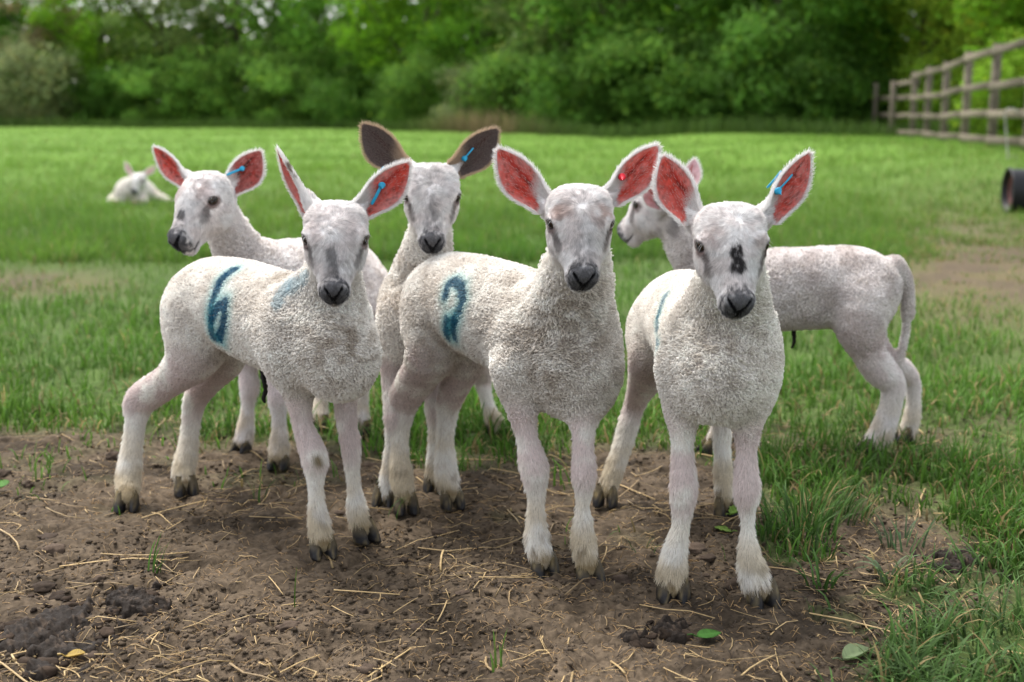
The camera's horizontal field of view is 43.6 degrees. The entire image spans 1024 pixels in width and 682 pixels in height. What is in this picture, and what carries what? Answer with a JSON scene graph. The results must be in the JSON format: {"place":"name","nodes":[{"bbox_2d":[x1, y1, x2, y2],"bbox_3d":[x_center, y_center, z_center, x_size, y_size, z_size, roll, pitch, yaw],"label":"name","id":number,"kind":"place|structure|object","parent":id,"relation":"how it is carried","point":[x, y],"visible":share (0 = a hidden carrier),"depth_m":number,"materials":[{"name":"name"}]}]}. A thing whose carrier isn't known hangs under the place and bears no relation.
{"place":"outdoors","nodes":[
{"label":"outdoors","id":0,"kind":"place"},
{"bbox_2d":[6,0,503,99],"label":"sky","id":1,"kind":"structure","parent":0,"point":[78,0],"materials":[{"name":"white"}]},
{"bbox_2d":[0,104,1022,138],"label":"verge grass","id":2,"kind":"structure","parent":0,"point":[782,128],"depth_m":30.67,"materials":[{"name":"green plant"}]},
{"bbox_2d":[0,120,1023,681],"bbox_3d":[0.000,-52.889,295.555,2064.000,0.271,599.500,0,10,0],"label":"ground","id":3,"kind":"structure","parent":0,"point":[572,612],"depth_m":1.95,"materials":[{"name":"green plant"}]},
{"bbox_2d":[0,480,8,487],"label":"fallen leaf","id":4,"kind":"object","parent":3,"relation":"on","point":[3,483],"visible":1,"depth_m":2.11,"materials":[{"name":"green plant"}]},
{"bbox_2d":[0,0,37,84],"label":"tree","id":5,"kind":"object","parent":3,"relation":"on","point":[4,25],"visible":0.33,"depth_m":53.17,"materials":[{"name":"green plant"}]},
{"bbox_2d":[0,0,92,122],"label":"tree","id":6,"kind":"object","parent":3,"relation":"on","point":[38,29],"visible":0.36,"depth_m":51.20,"materials":[{"name":"green plant"}]},
{"bbox_2d":[0,0,93,118],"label":"tree","id":7,"kind":"object","parent":3,"relation":"on","point":[15,26],"visible":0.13,"depth_m":55.34,"materials":[{"name":"green plant"}]},
{"bbox_2d":[0,24,95,125],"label":"bush","id":8,"kind":"object","parent":3,"relation":"on","point":[48,90],"visible":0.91,"depth_m":48.09,"materials":[{"name":"green plant"}]},
{"bbox_2d":[0,590,128,681],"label":"dung heap","id":9,"kind":"object","parent":3,"relation":"on","point":[41,640],"visible":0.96,"depth_m":1.51,"materials":[{"name":"soil"}]},
{"bbox_2d":[57,649,84,656],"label":"fallen leaf","id":10,"kind":"object","parent":3,"relation":"on","point":[74,653],"visible":1,"depth_m":1.46,"materials":[{"name":"yellow plant"}]},
{"bbox_2d":[14,0,174,119],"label":"tree","id":11,"kind":"object","parent":3,"relation":"on","point":[78,44],"visible":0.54,"depth_m":49.51,"materials":[{"name":"green plant"}]},
{"bbox_2d":[54,61,162,126],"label":"bush","id":12,"kind":"object","parent":3,"relation":"on","point":[97,111],"visible":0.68,"depth_m":48.18,"materials":[{"name":"green plant"}]},
{"bbox_2d":[102,581,171,621],"bbox_3d":[-0.487,0.333,1.635,0.103,0.032,0.166,-3,11,-14],"label":"dung heap","id":13,"kind":"object","parent":3,"relation":"on","point":[130,600],"visible":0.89,"depth_m":1.61,"materials":[{"name":"soil"}]},
{"bbox_2d":[107,161,172,205],"bbox_3d":[-2.469,-1.032,8.496,0.389,0.324,0.548,4,11,21],"label":"lamb","id":14,"kind":"object","parent":3,"relation":"on","point":[138,184],"visible":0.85,"depth_m":8.32},
{"bbox_2d":[147,532,171,573],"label":"grass tuft","id":15,"kind":"object","parent":3,"relation":"on","point":[154,559],"visible":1,"depth_m":1.72,"materials":[{"name":"green plant"}]},
{"bbox_2d":[81,0,244,102],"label":"tree","id":16,"kind":"object","parent":3,"relation":"on","point":[161,8],"visible":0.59,"depth_m":48.56,"materials":[{"name":"green plant"}]},
{"bbox_2d":[103,40,244,126],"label":"bush","id":17,"kind":"object","parent":3,"relation":"on","point":[170,107],"visible":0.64,"depth_m":46.68,"materials":[{"name":"green plant"}]},
{"bbox_2d":[125,0,273,110],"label":"tree","id":18,"kind":"object","parent":3,"relation":"on","point":[200,4],"visible":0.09,"depth_m":56.60,"materials":[{"name":"green plant"}]},
{"bbox_2d":[200,399,260,439],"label":"grass tuft","id":19,"kind":"object","parent":3,"relation":"on","point":[216,433],"visible":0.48,"depth_m":2.46,"materials":[{"name":"green plant"}]},
{"bbox_2d":[165,28,313,125],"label":"bush","id":20,"kind":"object","parent":3,"relation":"on","point":[240,107],"visible":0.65,"depth_m":46.59,"materials":[{"name":"green plant"}]},
{"bbox_2d":[182,0,323,96],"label":"tree","id":21,"kind":"object","parent":3,"relation":"on","point":[253,16],"visible":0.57,"depth_m":49.45,"materials":[{"name":"green plant"}]},
{"bbox_2d":[246,475,275,502],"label":"grass tuft","id":22,"kind":"object","parent":3,"relation":"on","point":[259,490],"visible":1,"depth_m":2.07,"materials":[{"name":"green plant"}]},
{"bbox_2d":[113,144,414,561],"bbox_3d":[-0.372,-0.001,1.896,0.571,0.569,0.236,8,13,38],"label":"lamb","id":23,"kind":"object","parent":3,"relation":"on","point":[303,336],"visible":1,"depth_m":1.78,"materials":[{"name":"white fur"}]},
{"bbox_2d":[151,144,387,470],"bbox_3d":[-0.426,-0.073,2.328,0.212,0.558,0.574,7,12,33],"label":"lamb","id":24,"kind":"object","parent":3,"relation":"on","point":[207,209],"visible":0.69,"depth_m":2.17,"materials":[{"name":"white fur"}]},
{"bbox_2d":[210,0,329,100],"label":"tree","id":25,"kind":"object","parent":3,"relation":"on","point":[252,5],"visible":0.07,"depth_m":56.14,"materials":[{"name":"green plant"}]},
{"bbox_2d":[294,568,298,607],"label":"grass tuft","id":26,"kind":"object","parent":3,"relation":"on","point":[295,587],"visible":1,"depth_m":1.61,"materials":[{"name":"green plant"}]},
{"bbox_2d":[236,34,369,127],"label":"bush","id":27,"kind":"object","parent":3,"relation":"on","point":[293,113],"visible":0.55,"depth_m":45.10,"materials":[{"name":"green plant"}]},
{"bbox_2d":[258,0,377,98],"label":"tree","id":28,"kind":"object","parent":3,"relation":"on","point":[318,18],"visible":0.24,"depth_m":48.04,"materials":[{"name":"green plant"}]},
{"bbox_2d":[267,0,438,105],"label":"tree","id":29,"kind":"object","parent":3,"relation":"on","point":[308,34],"visible":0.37,"depth_m":45.62,"materials":[{"name":"green plant"}]},
{"bbox_2d":[298,45,431,127],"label":"bush","id":30,"kind":"object","parent":3,"relation":"on","point":[339,102],"visible":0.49,"depth_m":42.31,"materials":[{"name":"green plant"}]},
{"bbox_2d":[364,40,476,129],"bbox_3d":[-2.596,-7.840,39.271,3.768,2.751,4.013,0,10,0],"label":"bush","id":31,"kind":"object","parent":3,"relation":"on","point":[415,110],"visible":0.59,"depth_m":38.47,"materials":[{"name":"green plant"}]},
{"bbox_2d":[325,0,517,107],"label":"tree","id":32,"kind":"object","parent":3,"relation":"on","point":[381,10],"visible":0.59,"depth_m":41.98,"materials":[{"name":"green plant"}]},
{"bbox_2d":[357,120,505,507],"bbox_3d":[-0.104,-0.079,2.244,0.212,0.599,0.619,1,10,8],"label":"lamb","id":33,"kind":"object","parent":3,"relation":"on","point":[432,204],"visible":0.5,"depth_m":2.00,"materials":[{"name":"white fur"}]},
{"bbox_2d":[429,48,535,130],"bbox_3d":[-0.727,-7.305,37.261,3.329,2.427,3.371,0,10,0],"label":"bush","id":34,"kind":"object","parent":3,"relation":"on","point":[456,100],"visible":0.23,"depth_m":36.72,"materials":[{"name":"green plant"}]},
{"bbox_2d":[397,0,581,88],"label":"tree","id":35,"kind":"object","parent":3,"relation":"on","point":[461,15],"visible":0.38,"depth_m":39.09,"materials":[{"name":"green plant"}]},
{"bbox_2d":[490,630,506,672],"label":"grass tuft","id":36,"kind":"object","parent":3,"relation":"on","point":[494,664],"visible":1,"depth_m":1.43,"materials":[{"name":"green plant"}]},
{"bbox_2d":[0,436,1016,681],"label":"soil clods","id":37,"kind":"object","parent":3,"relation":"on","point":[368,668],"visible":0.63,"depth_m":1.70,"materials":[{"name":"brown soil"}]},
{"bbox_2d":[0,396,1023,681],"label":"straw litter","id":38,"kind":"object","parent":3,"relation":"on","point":[442,581],"visible":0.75,"depth_m":1.69,"materials":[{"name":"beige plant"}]},
{"bbox_2d":[0,241,1023,571],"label":"grass","id":39,"kind":"structure","parent":3,"relation":"on","point":[792,465],"depth_m":2.58,"materials":[{"name":"green plant"}]},
{"bbox_2d":[0,0,1023,125],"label":"woodland","id":40,"kind":"object","parent":3,"relation":"on","point":[946,43],"visible":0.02,"depth_m":55.34,"materials":[{"name":"green plant"}]},
{"bbox_2d":[0,399,1023,681],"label":"soil crumbs","id":41,"kind":"object","parent":3,"relation":"on","point":[330,649],"visible":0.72,"depth_m":1.65,"materials":[{"name":"brown soil"}]},
{"bbox_2d":[387,139,663,580],"bbox_3d":[0.000,0.009,1.823,0.180,0.576,0.537,-6,12,-32],"label":"lamb","id":42,"kind":"object","parent":3,"relation":"on","point":[546,336],"visible":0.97,"depth_m":1.69,"materials":[{"name":"white fur"}]},
{"bbox_2d":[447,30,604,131],"bbox_3d":[0.671,-7.157,35.185,4.919,2.871,4.347,-3,11,-15],"label":"bush","id":43,"kind":"object","parent":3,"relation":"on","point":[500,67],"visible":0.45,"depth_m":34.37,"materials":[{"name":"green plant"}]},
{"bbox_2d":[466,0,654,109],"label":"tree","id":44,"kind":"object","parent":3,"relation":"on","point":[540,37],"visible":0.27,"depth_m":35.26,"materials":[{"name":"green plant"}]},
{"bbox_2d":[499,24,691,132],"bbox_3d":[2.243,-6.585,32.261,5.158,2.747,4.601,0,10,0],"label":"bush","id":45,"kind":"object","parent":3,"relation":"on","point":[552,110],"visible":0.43,"depth_m":31.51,"materials":[{"name":"green plant"}]},
{"bbox_2d":[511,0,760,98],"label":"tree","id":46,"kind":"object","parent":3,"relation":"on","point":[587,15],"visible":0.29,"depth_m":32.89,"materials":[{"name":"green plant"}]},
{"bbox_2d":[625,536,658,552],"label":"grass tuft","id":47,"kind":"object","parent":3,"relation":"on","point":[646,545],"visible":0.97,"depth_m":1.82,"materials":[{"name":"plant"}]},
{"bbox_2d":[559,6,738,132],"bbox_3d":[3.536,-6.600,31.289,4.789,3.049,3.798,0,10,0],"label":"bush","id":48,"kind":"object","parent":3,"relation":"on","point":[613,54],"visible":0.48,"depth_m":30.51,"materials":[{"name":"green plant"}]},
{"bbox_2d":[617,613,693,650],"bbox_3d":[0.175,0.350,1.541,0.115,0.034,0.114,0,10,0],"label":"clod","id":49,"kind":"object","parent":3,"relation":"on","point":[666,628],"visible":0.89,"depth_m":1.52,"materials":[{"name":"soil"}]},
{"bbox_2d":[597,0,805,74],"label":"tree","id":50,"kind":"object","parent":3,"relation":"on","point":[647,7],"visible":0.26,"depth_m":31.66,"materials":[{"name":"green plant"}]},
{"bbox_2d":[687,629,720,637],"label":"fallen leaf","id":51,"kind":"object","parent":3,"relation":"on","point":[706,633],"visible":1,"depth_m":1.51,"materials":[{"name":"green plant"}]},
{"bbox_2d":[593,148,816,609],"bbox_3d":[0.261,0.021,1.774,0.216,0.570,0.616,-1,10,-6],"label":"lamb","id":52,"kind":"object","parent":3,"relation":"on","point":[704,342],"visible":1,"depth_m":1.57,"materials":[{"name":"white fur"}]},
{"bbox_2d":[622,25,798,132],"bbox_3d":[4.764,-6.217,30.420,4.310,2.567,4.954,0,10,0],"label":"bush","id":53,"kind":"object","parent":3,"relation":"on","point":[683,95],"visible":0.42,"depth_m":29.40,"materials":[{"name":"green plant"}]},
{"bbox_2d":[714,526,736,531],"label":"fallen leaf","id":54,"kind":"object","parent":3,"relation":"on","point":[724,528],"visible":1,"depth_m":1.92,"materials":[{"name":"green plant"}]},
{"bbox_2d":[725,505,737,514],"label":"fallen leaf","id":55,"kind":"object","parent":3,"relation":"on","point":[732,509],"visible":0.56,"depth_m":1.94,"materials":[{"name":"green plant"}]},
{"bbox_2d":[617,157,922,455],"bbox_3d":[0.483,-0.061,2.337,0.576,0.532,0.180,0,10,0],"label":"lamb","id":56,"kind":"object","parent":3,"relation":"on","point":[852,297],"visible":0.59,"depth_m":2.29},
{"bbox_2d":[675,0,874,132],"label":"bush","id":57,"kind":"object","parent":3,"relation":"on","point":[802,82],"visible":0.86,"depth_m":28.17,"materials":[{"name":"green plant"}]},
{"bbox_2d":[659,0,905,126],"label":"tree","id":58,"kind":"object","parent":3,"relation":"on","point":[829,8],"visible":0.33,"depth_m":29.75,"materials":[{"name":"green plant"}]},
{"bbox_2d":[733,479,855,545],"bbox_3d":[0.423,0.251,1.894,0.168,0.076,0.187,8,13,37],"label":"grass tuft","id":59,"kind":"object","parent":3,"relation":"on","point":[801,520],"visible":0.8,"depth_m":1.89,"materials":[{"name":"green plant"}]},
{"bbox_2d":[788,549,850,591],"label":"grass tuft","id":60,"kind":"object","parent":3,"relation":"on","point":[833,582],"visible":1,"depth_m":1.67,"materials":[{"name":"green plant"}]},
{"bbox_2d":[754,20,910,132],"bbox_3d":[7.595,-6.248,30.222,3.908,2.686,4.726,0,10,0],"label":"bush","id":61,"kind":"object","parent":3,"relation":"on","point":[883,81],"visible":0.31,"depth_m":29.29,"materials":[{"name":"green plant"}]},
{"bbox_2d":[812,472,882,526],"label":"grass tuft","id":62,"kind":"object","parent":3,"relation":"on","point":[864,513],"visible":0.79,"depth_m":1.98,"materials":[{"name":"green plant"}]},
{"bbox_2d":[757,0,943,121],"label":"tree","id":63,"kind":"object","parent":3,"relation":"on","point":[882,26],"visible":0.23,"depth_m":31.05,"materials":[{"name":"green plant"}]},
{"bbox_2d":[832,643,868,660],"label":"fallen leaf","id":64,"kind":"object","parent":3,"relation":"on","point":[851,650],"visible":0.92,"depth_m":1.48,"materials":[{"name":"green plant"}]},
{"bbox_2d":[855,550,919,582],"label":"grass tuft","id":65,"kind":"object","parent":3,"relation":"on","point":[875,563],"visible":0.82,"depth_m":1.71,"materials":[{"name":"green plant"}]},
{"bbox_2d":[867,506,938,552],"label":"grass tuft","id":66,"kind":"object","parent":3,"relation":"on","point":[899,537],"visible":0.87,"depth_m":1.85,"materials":[{"name":"green plant"}]},
{"bbox_2d":[855,49,956,126],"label":"bush","id":67,"kind":"object","parent":3,"relation":"on","point":[902,87],"visible":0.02,"depth_m":33.28,"materials":[{"name":"green plant"}]},
{"bbox_2d":[815,0,1003,127],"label":"tree","id":68,"kind":"object","parent":3,"relation":"on","point":[921,42],"visible":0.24,"depth_m":31.67,"materials":[{"name":"green plant"}]},
{"bbox_2d":[861,38,1023,152],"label":"wooden fence","id":69,"kind":"object","parent":3,"relation":"on","point":[994,86],"visible":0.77,"depth_m":17.43,"materials":[{"name":"brown wood"}]},
{"bbox_2d":[871,0,1023,120],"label":"tree","id":70,"kind":"object","parent":3,"relation":"on","point":[945,27],"visible":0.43,"depth_m":29.39,"materials":[{"name":"green plant"}]},
{"bbox_2d":[877,39,1023,131],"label":"bush","id":71,"kind":"object","parent":3,"relation":"on","point":[935,106],"visible":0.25,"depth_m":28.15,"materials":[{"name":"green plant"}]},
{"bbox_2d":[912,546,991,575],"bbox_3d":[0.625,0.307,1.795,0.173,0.036,0.138,0,10,0],"label":"dung heap","id":72,"kind":"object","parent":3,"relation":"on","point":[954,561],"visible":0.48,"depth_m":1.76,"materials":[{"name":"soil"}]},
{"bbox_2d":[934,0,1023,86],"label":"tree","id":73,"kind":"object","parent":3,"relation":"on","point":[998,22],"visible":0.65,"depth_m":26.16,"materials":[{"name":"green plant"}]},
{"bbox_2d":[948,27,1023,136],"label":"bush","id":74,"kind":"object","parent":3,"relation":"on","point":[1015,99],"visible":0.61,"depth_m":24.35,"materials":[{"name":"green plant"}]},
{"bbox_2d":[1004,108,1018,159],"bbox_3d":[4.467,-1.804,11.462,0.154,0.563,0.015,0,10,0],"label":"fence stake","id":75,"kind":"object","parent":3,"relation":"on","point":[1008,155],"visible":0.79,"depth_m":11.44,"materials":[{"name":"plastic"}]},
{"bbox_2d":[1001,168,1023,212],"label":"feed bucket","id":76,"kind":"object","parent":3,"relation":"on","point":[1012,188],"visible":0.98,"depth_m":7.65,"materials":[{"name":"black plastic"}]},
{"bbox_2d":[1008,1,1023,38],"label":"tree","id":77,"kind":"object","parent":3,"relation":"on","point":[1020,21],"visible":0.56,"depth_m":27.38,"materials":[{"name":"green plant"}]},
{"bbox_2d":[0,147,1023,263],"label":"grass","id":78,"kind":"structure","parent":0,"point":[53,233],"depth_m":7.00,"materials":[{"name":"green plant"}]},
{"bbox_2d":[0,125,1023,176],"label":"grass","id":79,"kind":"structure","parent":0,"point":[18,165],"depth_m":17.38,"materials":[{"name":"green plant"}]},
{"bbox_2d":[756,500,1023,681],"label":"grass","id":80,"kind":"structure","parent":0,"point":[914,664],"depth_m":1.49,"materials":[{"name":"green plant"}]}
]}

